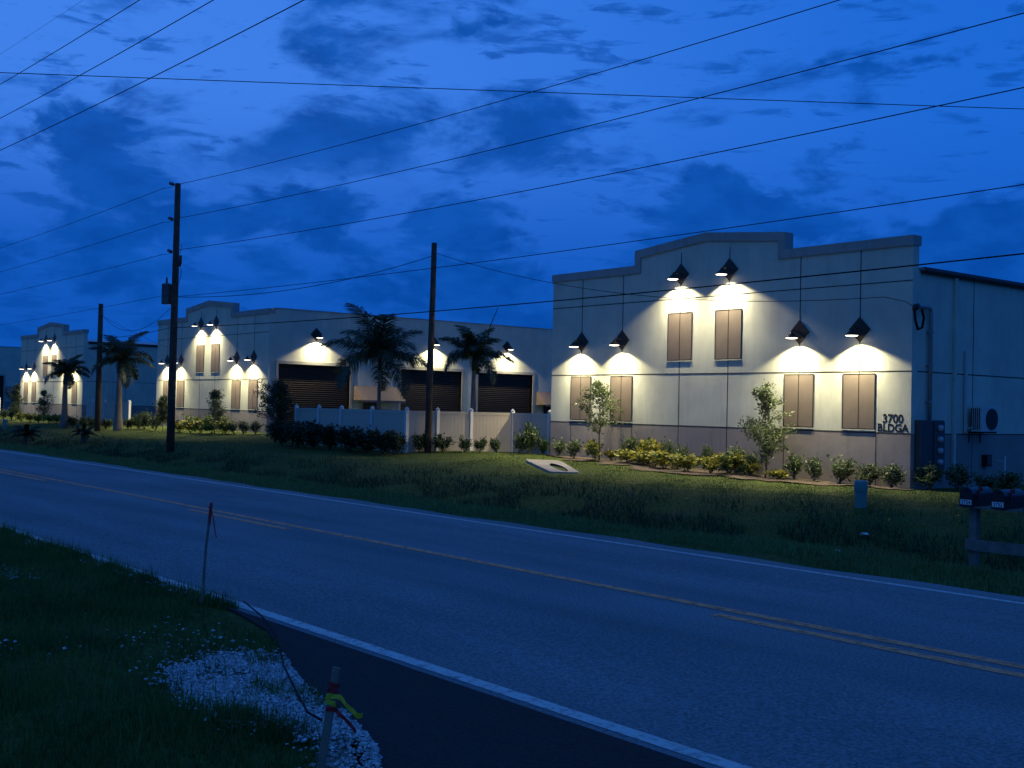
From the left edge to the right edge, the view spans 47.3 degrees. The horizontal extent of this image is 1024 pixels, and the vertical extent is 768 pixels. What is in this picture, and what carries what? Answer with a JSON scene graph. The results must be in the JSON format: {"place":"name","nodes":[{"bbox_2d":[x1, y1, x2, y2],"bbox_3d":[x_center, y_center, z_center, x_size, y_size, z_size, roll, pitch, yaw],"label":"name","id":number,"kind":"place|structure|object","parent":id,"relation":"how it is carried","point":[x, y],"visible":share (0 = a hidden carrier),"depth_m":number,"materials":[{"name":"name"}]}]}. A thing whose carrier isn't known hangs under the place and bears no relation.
{"place":"outdoors","nodes":[
{"label":"outdoors","id":0,"kind":"place"},
{"bbox_2d":[0,0,213,118],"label":"overhead wire","id":1,"kind":"object","parent":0,"point":[114,56],"visible":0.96,"depth_m":32.99,"materials":[{"name":"black metal"}]},
{"bbox_2d":[0,521,240,611],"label":"edge grass","id":2,"kind":"structure","parent":0,"point":[225,602],"depth_m":12.22,"materials":[{"name":"green plant"}]},
{"bbox_2d":[1,0,303,149],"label":"overhead wire","id":3,"kind":"object","parent":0,"point":[164,71],"visible":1,"depth_m":29.87,"materials":[{"name":"black"}]},
{"bbox_2d":[0,519,360,767],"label":"verge grass","id":4,"kind":"structure","parent":0,"point":[282,734],"depth_m":7.36,"materials":[{"name":"green plant"}]},
{"bbox_2d":[0,72,1020,108],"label":"overhead wire","id":5,"kind":"object","parent":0,"point":[508,91],"visible":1,"depth_m":29.53,"materials":[{"name":"black"}]},
{"bbox_2d":[0,449,1023,767],"bbox_3d":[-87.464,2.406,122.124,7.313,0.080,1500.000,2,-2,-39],"label":"road","id":6,"kind":"structure","parent":0,"point":[704,679],"depth_m":10.36,"materials":[{"name":"grey asphalt"}]},
{"bbox_2d":[0,525,751,767],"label":"edge line","id":7,"kind":"object","parent":6,"relation":"on","point":[661,742],"visible":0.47,"depth_m":7.46,"materials":[{"name":"grey paint"}]},
{"bbox_2d":[0,469,1023,668],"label":"solid centre line","id":8,"kind":"object","parent":6,"relation":"on","point":[778,619],"visible":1,"depth_m":11.56,"materials":[{"name":"yellow paint"}]},
{"bbox_2d":[0,472,1023,677],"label":"dashed centre line","id":9,"kind":"object","parent":6,"relation":"on","point":[972,665],"visible":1,"depth_m":9.33,"materials":[{"name":"yellow paint"}]},
{"bbox_2d":[0,450,1023,603],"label":"edge line","id":10,"kind":"object","parent":6,"relation":"on","point":[603,540],"visible":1,"depth_m":15.69,"materials":[{"name":"grey paint"}]},
{"bbox_2d":[0,415,1023,767],"bbox_3d":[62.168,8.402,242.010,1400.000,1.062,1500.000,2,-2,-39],"label":"ground","id":11,"kind":"structure","parent":0,"point":[628,477],"depth_m":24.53,"materials":[{"name":"green plant"}]},
{"bbox_2d":[0,346,20,412],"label":"commercial building","id":12,"kind":"structure","parent":11,"relation":"on","point":[10,364],"depth_m":115.45,"materials":[{"name":"beige paint"}]},
{"bbox_2d":[6,383,26,419],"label":"young tree","id":13,"kind":"object","parent":11,"relation":"on","point":[15,391],"visible":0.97,"depth_m":84.74,"materials":[{"name":"green plant"}]},
{"bbox_2d":[8,424,42,444],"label":"palm","id":14,"kind":"object","parent":11,"relation":"on","point":[26,432],"visible":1,"depth_m":57.41,"materials":[{"name":"green plant"}]},
{"bbox_2d":[34,388,55,422],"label":"young tree","id":15,"kind":"object","parent":11,"relation":"on","point":[43,402],"visible":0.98,"depth_m":78.95,"materials":[{"name":"green plant"}]},
{"bbox_2d":[42,354,89,427],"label":"royal palm","id":16,"kind":"object","parent":11,"relation":"on","point":[68,367],"visible":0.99,"depth_m":71.86,"materials":[{"name":"green plant"}]},
{"bbox_2d":[70,424,96,443],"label":"palm","id":17,"kind":"object","parent":11,"relation":"on","point":[83,432],"visible":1,"depth_m":55.16,"materials":[{"name":"green plant"}]},
{"bbox_2d":[19,322,157,419],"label":"commercial building","id":18,"kind":"structure","parent":11,"relation":"on","point":[140,393],"depth_m":85.84,"materials":[{"name":"beige paint"}]},
{"bbox_2d":[94,304,102,430],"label":"utility pole","id":19,"kind":"object","parent":11,"relation":"on","point":[97,423],"visible":0.88,"depth_m":66.88,"materials":[{"name":"brown wood"}]},
{"bbox_2d":[86,399,130,424],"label":"vinyl fence","id":20,"kind":"object","parent":11,"relation":"on","point":[107,410],"visible":0.47,"depth_m":74.04,"materials":[{"name":"white plastic"}]},
{"bbox_2d":[88,331,154,430],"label":"royal palm","id":21,"kind":"object","parent":11,"relation":"on","point":[120,354],"visible":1,"depth_m":66.04,"materials":[{"name":"green plant"}]},
{"bbox_2d":[152,395,167,430],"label":"young tree","id":22,"kind":"object","parent":11,"relation":"on","point":[162,403],"visible":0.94,"depth_m":63.78,"materials":[{"name":"green plant"}]},
{"bbox_2d":[161,182,181,451],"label":"utility pole","id":23,"kind":"object","parent":11,"relation":"on","point":[169,295],"visible":0.99,"depth_m":47.93,"materials":[{"name":"brown wood"}]},
{"bbox_2d":[181,0,838,183],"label":"overhead wire","id":24,"kind":"object","parent":23,"relation":"attached to","point":[550,86],"visible":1,"depth_m":29.16,"materials":[{"name":"black"}]},
{"bbox_2d":[169,253,1023,327],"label":"overhead wire","id":25,"kind":"object","parent":23,"relation":"attached to","point":[657,291],"visible":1,"depth_m":25.95,"materials":[{"name":"black"}]},
{"bbox_2d":[179,87,1023,249],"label":"overhead wire","id":26,"kind":"object","parent":23,"relation":"attached to","point":[658,164],"visible":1,"depth_m":25.95,"materials":[{"name":"black metal"}]},
{"bbox_2d":[179,184,1023,296],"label":"overhead wire","id":27,"kind":"object","parent":23,"relation":"attached to","point":[660,237],"visible":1,"depth_m":25.98,"materials":[{"name":"black"}]},
{"bbox_2d":[181,13,1023,217],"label":"overhead wire","id":28,"kind":"object","parent":23,"relation":"attached to","point":[660,107],"visible":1,"depth_m":26.02,"materials":[{"name":"black"}]},
{"bbox_2d":[201,502,216,604],"bbox_3d":[-2.688,1.618,10.378,0.032,1.133,0.319,2,-2,-39],"label":"survey stake","id":29,"kind":"object","parent":11,"relation":"on","point":[210,514],"visible":0.95,"depth_m":10.42,"materials":[{"name":"brown wood"}]},
{"bbox_2d":[204,388,226,432],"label":"young tree","id":30,"kind":"object","parent":11,"relation":"on","point":[216,396],"visible":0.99,"depth_m":59.76,"materials":[{"name":"green plant"}]},
{"bbox_2d":[163,656,378,767],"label":"shell bed","id":31,"kind":"object","parent":11,"relation":"on","point":[337,758],"visible":0.14,"depth_m":6.14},
{"bbox_2d":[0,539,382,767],"bbox_3d":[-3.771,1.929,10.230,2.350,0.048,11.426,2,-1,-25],"label":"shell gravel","id":32,"kind":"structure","parent":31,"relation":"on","point":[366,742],"depth_m":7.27,"materials":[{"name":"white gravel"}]},
{"bbox_2d":[249,376,294,442],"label":"young tree","id":33,"kind":"object","parent":11,"relation":"on","point":[276,391],"visible":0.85,"depth_m":51.52,"materials":[{"name":"green plant"}]},
{"bbox_2d":[265,418,295,445],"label":"shrub","id":34,"kind":"object","parent":11,"relation":"on","point":[277,427],"visible":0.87,"depth_m":48.80,"materials":[{"name":"green plant"}]},
{"bbox_2d":[243,601,321,720],"bbox_3d":[-1.617,1.795,8.111,0.121,0.260,5.027,2,-1,-17],"label":"cord","id":35,"kind":"object","parent":11,"relation":"on","point":[300,699],"visible":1,"depth_m":7.45,"materials":[{"name":"black rubber"}]},
{"bbox_2d":[280,420,310,447],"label":"shrub","id":36,"kind":"object","parent":11,"relation":"on","point":[295,436],"visible":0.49,"depth_m":48.06,"materials":[{"name":"green plant"}]},
{"bbox_2d":[293,418,326,448],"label":"shrub","id":37,"kind":"object","parent":11,"relation":"on","point":[310,431],"visible":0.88,"depth_m":47.03,"materials":[{"name":"green plant"}]},
{"bbox_2d":[314,422,341,449],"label":"shrub","id":38,"kind":"object","parent":11,"relation":"on","point":[327,436],"visible":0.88,"depth_m":46.07,"materials":[{"name":"green plant"}]},
{"bbox_2d":[316,666,362,767],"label":"survey stake","id":39,"kind":"object","parent":11,"relation":"on","point":[332,696],"visible":1,"depth_m":5.69,"materials":[{"name":"brown wood"}]},
{"bbox_2d":[334,425,363,451],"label":"shrub","id":40,"kind":"object","parent":11,"relation":"on","point":[344,436],"visible":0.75,"depth_m":45.27,"materials":[{"name":"green plant"}]},
{"bbox_2d":[156,300,552,432],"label":"commercial building","id":41,"kind":"structure","parent":11,"relation":"on","point":[298,358],"depth_m":65.91,"materials":[{"name":"beige paint"}]},
{"bbox_2d":[176,381,183,407],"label":"window","id":42,"kind":"structure","parent":41,"relation":"in","point":[180,384],"depth_m":69.27,"materials":[{"name":"brown metal"}]},
{"bbox_2d":[195,345,203,372],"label":"window","id":43,"kind":"structure","parent":41,"relation":"in","point":[199,348],"depth_m":67.22,"materials":[{"name":"brown metal"}]},
{"bbox_2d":[211,344,219,371],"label":"window","id":44,"kind":"structure","parent":41,"relation":"in","point":[215,348],"depth_m":65.62,"materials":[{"name":"brown metal"}]},
{"bbox_2d":[231,380,240,409],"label":"window","id":45,"kind":"structure","parent":41,"relation":"in","point":[235,385],"depth_m":63.46,"materials":[{"name":"brown metal"}]},
{"bbox_2d":[248,380,257,409],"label":"window","id":46,"kind":"structure","parent":41,"relation":"in","point":[252,400],"depth_m":61.88,"materials":[{"name":"brown metal"}]},
{"bbox_2d":[278,364,347,424],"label":"roller door","id":47,"kind":"structure","parent":41,"relation":"in","point":[311,386],"depth_m":62.43,"materials":[{"name":"metal"}]},
{"bbox_2d":[401,369,459,411],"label":"roller door","id":48,"kind":"structure","parent":41,"relation":"in","point":[446,387],"depth_m":67.45,"materials":[{"name":"metal"}]},
{"bbox_2d":[478,373,530,412],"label":"roller door","id":49,"kind":"structure","parent":41,"relation":"in","point":[509,392],"depth_m":70.62,"materials":[{"name":"metal"}]},
{"bbox_2d":[349,425,379,453],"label":"shrub","id":50,"kind":"object","parent":11,"relation":"on","point":[363,441],"visible":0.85,"depth_m":44.34,"materials":[{"name":"green plant"}]},
{"bbox_2d":[320,303,434,409],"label":"royal palm","id":51,"kind":"object","parent":11,"relation":"on","point":[379,345],"visible":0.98,"depth_m":57.15,"materials":[{"name":"green plant"}]},
{"bbox_2d":[368,429,397,454],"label":"shrub","id":52,"kind":"object","parent":11,"relation":"on","point":[380,441],"visible":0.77,"depth_m":43.59,"materials":[{"name":"green plant"}]},
{"bbox_2d":[385,430,406,455],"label":"shrub","id":53,"kind":"object","parent":11,"relation":"on","point":[396,442],"visible":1,"depth_m":43.03,"materials":[{"name":"green plant"}]},
{"bbox_2d":[294,404,550,454],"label":"vinyl fence","id":54,"kind":"object","parent":11,"relation":"on","point":[471,424],"visible":0.58,"depth_m":45.29,"materials":[{"name":"white plastic"}]},
{"bbox_2d":[424,243,436,452],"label":"utility pole","id":55,"kind":"object","parent":11,"relation":"on","point":[429,392],"visible":0.86,"depth_m":44.14,"materials":[{"name":"brown wood"}]},
{"bbox_2d":[436,253,912,305],"bbox_3d":[3.861,-3.497,37.563,18.782,2.877,0.354,0,-2,43],"label":"overhead wire","id":56,"kind":"object","parent":55,"relation":"attached to","point":[691,299],"visible":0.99,"depth_m":35.75,"materials":[{"name":"black"}]},
{"bbox_2d":[431,432,456,452],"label":"shrub","id":57,"kind":"object","parent":11,"relation":"on","point":[441,443],"visible":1,"depth_m":44.10,"materials":[{"name":"green plant"}]},
{"bbox_2d":[216,604,705,767],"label":"driveway apron","id":58,"kind":"object","parent":11,"relation":"on","point":[411,718],"visible":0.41,"depth_m":6.69,"materials":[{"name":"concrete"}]},
{"bbox_2d":[438,308,514,411],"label":"royal palm","id":59,"kind":"object","parent":11,"relation":"on","point":[475,350],"visible":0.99,"depth_m":54.77,"materials":[{"name":"green plant"}]},
{"bbox_2d":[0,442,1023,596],"bbox_3d":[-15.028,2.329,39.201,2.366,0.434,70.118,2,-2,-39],"label":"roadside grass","id":60,"kind":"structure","parent":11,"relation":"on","point":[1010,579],"depth_m":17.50,"materials":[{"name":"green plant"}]},
{"bbox_2d":[0,427,1023,572],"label":"ditch weeds","id":61,"kind":"object","parent":11,"relation":"on","point":[661,524],"visible":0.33,"depth_m":26.46,"materials":[{"name":"green plant"}]},
{"bbox_2d":[515,420,540,454],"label":"shrub","id":62,"kind":"object","parent":11,"relation":"on","point":[529,436],"visible":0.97,"depth_m":42.76,"materials":[{"name":"green plant"}]},
{"bbox_2d":[526,459,578,473],"bbox_3d":[1.320,2.762,36.885,1.068,0.527,5.620,1,-1,-7],"label":"culvert end","id":63,"kind":"object","parent":11,"relation":"on","point":[546,465],"visible":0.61,"depth_m":36.75,"materials":[{"name":"concrete"}]},
{"bbox_2d":[542,454,913,489],"bbox_3d":[5.143,2.636,36.151,2.570,0.270,15.600,2,-2,-39],"label":"planting bed","id":64,"kind":"object","parent":11,"relation":"on","point":[668,469],"visible":0.88,"depth_m":35.45,"materials":[{"name":"soil"}]},
{"bbox_2d":[582,439,605,459],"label":"shrub","id":65,"kind":"object","parent":64,"relation":"on","point":[592,446],"visible":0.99,"depth_m":39.63,"materials":[{"name":"green plant"}]},
{"bbox_2d":[572,379,623,459],"bbox_3d":[2.986,1.252,39.704,1.920,2.901,1.718,2,-2,-39],"label":"young tree","id":66,"kind":"object","parent":64,"relation":"on","point":[597,389],"visible":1,"depth_m":39.56,"materials":[{"name":"green plant"}]},
{"bbox_2d":[619,436,639,461],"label":"shrub","id":67,"kind":"object","parent":64,"relation":"on","point":[632,445],"visible":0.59,"depth_m":39.04,"materials":[{"name":"green plant"}]},
{"bbox_2d":[628,449,656,465],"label":"shrub","id":68,"kind":"object","parent":64,"relation":"on","point":[641,456],"visible":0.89,"depth_m":37.72,"materials":[{"name":"yellow plant"}]},
{"bbox_2d":[636,437,661,463],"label":"shrub","id":69,"kind":"object","parent":64,"relation":"on","point":[648,444],"visible":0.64,"depth_m":38.27,"materials":[{"name":"yellow plant"}]},
{"bbox_2d":[646,449,684,468],"bbox_3d":[4.771,2.399,36.914,1.339,0.661,1.062,1,-1,26],"label":"shrub","id":70,"kind":"object","parent":64,"relation":"on","point":[661,458],"visible":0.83,"depth_m":36.73,"materials":[{"name":"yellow plant"}]},
{"bbox_2d":[665,453,704,471],"bbox_3d":[5.326,2.405,35.585,1.217,0.635,0.966,2,-1,-27],"label":"shrub","id":71,"kind":"object","parent":64,"relation":"on","point":[688,462],"visible":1,"depth_m":35.50,"materials":[{"name":"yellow plant"}]},
{"bbox_2d":[711,451,747,473],"bbox_3d":[6.480,2.362,34.825,1.104,0.739,1.391,1,-1,10],"label":"shrub","id":72,"kind":"object","parent":64,"relation":"on","point":[731,461],"visible":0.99,"depth_m":34.65,"materials":[{"name":"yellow plant"}]},
{"bbox_2d":[736,460,764,475],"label":"shrub","id":73,"kind":"object","parent":64,"relation":"on","point":[750,468],"visible":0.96,"depth_m":34.65,"materials":[{"name":"green plant"}]},
{"bbox_2d":[737,379,796,477],"bbox_3d":[7.392,1.365,34.048,1.714,3.042,1.571,2,-2,-39],"label":"young tree","id":74,"kind":"object","parent":64,"relation":"on","point":[764,395],"visible":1,"depth_m":34.03,"materials":[{"name":"green plant"}]},
{"bbox_2d":[783,451,803,478],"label":"shrub","id":75,"kind":"object","parent":64,"relation":"on","point":[794,466],"visible":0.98,"depth_m":33.74,"materials":[{"name":"green plant"}]},
{"bbox_2d":[803,453,823,480],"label":"shrub","id":76,"kind":"object","parent":64,"relation":"on","point":[814,469],"visible":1,"depth_m":33.25,"materials":[{"name":"green plant"}]},
{"bbox_2d":[826,453,859,483],"bbox_3d":[9.167,2.386,32.605,0.872,0.895,0.775,0,-2,42],"label":"shrub","id":77,"kind":"object","parent":64,"relation":"on","point":[841,471],"visible":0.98,"depth_m":32.49,"materials":[{"name":"green plant"}]},
{"bbox_2d":[854,461,881,486],"bbox_3d":[9.721,2.465,31.878,0.636,0.737,0.763,2,-1,-34],"label":"shrub","id":78,"kind":"object","parent":64,"relation":"on","point":[869,475],"visible":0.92,"depth_m":31.86,"materials":[{"name":"green plant"}]},
{"bbox_2d":[875,460,906,487],"bbox_3d":[10.126,2.428,31.344,0.775,0.811,0.708,2,-1,-35],"label":"shrub","id":79,"kind":"object","parent":64,"relation":"on","point":[890,474],"visible":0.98,"depth_m":31.29,"materials":[{"name":"green plant"}]},
{"bbox_2d":[550,232,1023,488],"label":"commercial building","id":80,"kind":"structure","parent":11,"relation":"on","point":[691,373],"depth_m":34.73,"materials":[{"name":"beige paint"}]},
{"bbox_2d":[569,376,590,420],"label":"window","id":81,"kind":"structure","parent":80,"relation":"in","point":[578,383],"depth_m":41.77,"materials":[{"name":"brown metal"}]},
{"bbox_2d":[609,330,628,349],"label":"wall lamp","id":82,"kind":"object","parent":80,"relation":"attached to","point":[621,340],"visible":1,"depth_m":40.05,"materials":[{"name":"brown metal"}]},
{"bbox_2d":[610,376,632,422],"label":"window","id":83,"kind":"structure","parent":80,"relation":"in","point":[620,385],"depth_m":40.03,"materials":[{"name":"brown metal"}]},
{"bbox_2d":[667,264,688,284],"bbox_3d":[5.291,-3.578,37.913,0.574,0.704,0.704,2,-2,-39],"label":"wall lamp","id":84,"kind":"object","parent":80,"relation":"attached to","point":[680,274],"visible":1,"depth_m":38.00,"materials":[{"name":"brown metal"}]},
{"bbox_2d":[667,312,692,361],"bbox_3d":[5.455,-1.525,38.039,0.023,1.590,1.110,2,-2,-39],"label":"window","id":85,"kind":"structure","parent":80,"relation":"in","point":[679,339],"depth_m":38.02,"materials":[{"name":"brown metal"}]},
{"bbox_2d":[715,258,737,280],"bbox_3d":[6.573,-3.582,36.314,0.574,0.704,0.704,2,-2,-39],"label":"wall lamp","id":86,"kind":"object","parent":80,"relation":"attached to","point":[728,269],"visible":1,"depth_m":36.39,"materials":[{"name":"brown metal"}]},
{"bbox_2d":[714,309,741,360],"bbox_3d":[6.737,-1.530,36.439,0.023,1.590,1.110,2,-2,-39],"label":"window","id":87,"kind":"structure","parent":80,"relation":"in","point":[728,323],"depth_m":36.42,"materials":[{"name":"brown metal"}]},
{"bbox_2d":[785,320,808,343],"bbox_3d":[8.228,-1.529,34.149,0.574,0.704,0.704,2,-2,-39],"label":"wall lamp","id":88,"kind":"object","parent":80,"relation":"attached to","point":[798,332],"visible":1,"depth_m":34.24,"materials":[{"name":"brown metal"}]},
{"bbox_2d":[782,374,813,428],"bbox_3d":[8.393,0.504,34.275,0.023,1.590,1.110,2,-2,-39],"label":"window","id":89,"kind":"structure","parent":80,"relation":"in","point":[798,388],"depth_m":34.25,"materials":[{"name":"brown wood"}]},
{"bbox_2d":[845,317,869,341],"bbox_3d":[9.516,-1.533,32.541,0.574,0.704,0.704,2,-2,-39],"label":"wall lamp","id":90,"kind":"object","parent":80,"relation":"attached to","point":[859,329],"visible":1,"depth_m":32.62,"materials":[{"name":"brown metal"}]},
{"bbox_2d":[841,373,875,430],"bbox_3d":[9.681,0.499,32.668,0.023,1.590,1.110,2,-2,-39],"label":"window","id":91,"kind":"structure","parent":80,"relation":"in","point":[858,389],"depth_m":32.65,"materials":[{"name":"brown wood"}]},
{"bbox_2d":[878,414,908,432],"bbox_3d":[10.368,1.063,31.802,0.003,0.491,0.963,2,-2,-39],"label":"address lettering","id":92,"kind":"object","parent":80,"relation":"attached to","point":[894,421],"visible":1,"depth_m":31.80,"materials":[{"name":"black metal"}]},
{"bbox_2d":[912,303,933,419],"bbox_3d":[11.061,-0.593,31.507,1.076,3.126,0.193,2,-2,-44],"label":"service conduit","id":93,"kind":"object","parent":80,"relation":"attached to","point":[917,306],"visible":1,"depth_m":31.76,"materials":[{"name":"black plastic"}]},
{"bbox_2d":[914,420,944,470],"bbox_3d":[11.370,1.672,31.682,1.100,1.380,0.355,2,-2,-39],"label":"meter cabinet","id":94,"kind":"object","parent":80,"relation":"attached to","point":[929,443],"visible":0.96,"depth_m":31.55,"materials":[{"name":"grey metal"}]},
{"bbox_2d":[964,351,997,442],"bbox_3d":[13.300,0.374,33.143,1.040,2.600,0.495,2,-2,-39],"label":"air conditioner","id":95,"kind":"object","parent":80,"relation":"attached to","point":[984,419],"visible":1,"depth_m":32.96,"materials":[{"name":"paint"}]},
{"bbox_2d":[854,480,867,507],"bbox_3d":[7.174,2.323,24.054,0.270,0.700,0.270,2,-2,-39],"label":"utility pedestal","id":96,"kind":"object","parent":11,"relation":"on","point":[861,488],"visible":0.94,"depth_m":23.95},
{"bbox_2d":[912,461,943,489],"bbox_3d":[11.087,2.457,31.133,0.709,0.816,0.851,2,-1,-25],"label":"shrub","id":97,"kind":"object","parent":11,"relation":"on","point":[932,476],"visible":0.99,"depth_m":31.07,"materials":[{"name":"green plant"}]},
{"bbox_2d":[943,463,972,490],"bbox_3d":[11.861,2.442,31.268,0.775,0.882,0.708,2,-1,-26],"label":"shrub","id":98,"kind":"object","parent":11,"relation":"on","point":[960,475],"visible":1,"depth_m":31.18,"materials":[{"name":"green plant"}]},
{"bbox_2d":[970,472,997,489],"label":"shrub","id":99,"kind":"object","parent":11,"relation":"on","point":[981,481],"visible":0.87,"depth_m":30.98,"materials":[{"name":"green plant"}]},
{"bbox_2d":[958,505,1023,566],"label":"mailbox stand","id":100,"kind":"object","parent":11,"relation":"on","point":[975,545],"visible":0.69,"depth_m":14.60,"materials":[{"name":"grey wood"}]},
{"bbox_2d":[959,487,992,506],"bbox_3d":[5.855,1.414,14.745,0.510,0.243,0.179,2,-2,-39],"label":"mailbox","id":101,"kind":"object","parent":100,"relation":"on","point":[973,496],"visible":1,"depth_m":14.63,"materials":[{"name":"black metal"}]},
{"bbox_2d":[959,487,972,506],"bbox_3d":[5.666,1.408,14.596,0.029,0.240,0.176,2,-2,-39],"label":"door","id":102,"kind":"structure","parent":101,"relation":"in","point":[966,493],"depth_m":14.59,"materials":[{"name":"black metal"}]},
{"bbox_2d":[991,489,1023,509],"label":"mailbox","id":103,"kind":"object","parent":100,"relation":"on","point":[1004,499],"visible":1,"depth_m":14.30,"materials":[{"name":"black metal"}]},
{"bbox_2d":[991,489,1004,509],"bbox_3d":[5.929,1.407,14.268,0.029,0.240,0.176,2,-2,-39],"label":"door","id":104,"kind":"structure","parent":103,"relation":"in","point":[998,495],"depth_m":14.27,"materials":[{"name":"black metal"}]},
{"bbox_2d":[991,470,1023,489],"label":"shrub","id":105,"kind":"object","parent":11,"relation":"on","point":[1007,480],"visible":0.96,"depth_m":30.49,"materials":[{"name":"green plant"}]},
{"bbox_2d":[0,0,1023,346],"label":"sky","id":106,"kind":"structure","parent":0,"point":[152,134],"materials":[{"name":"blue"}]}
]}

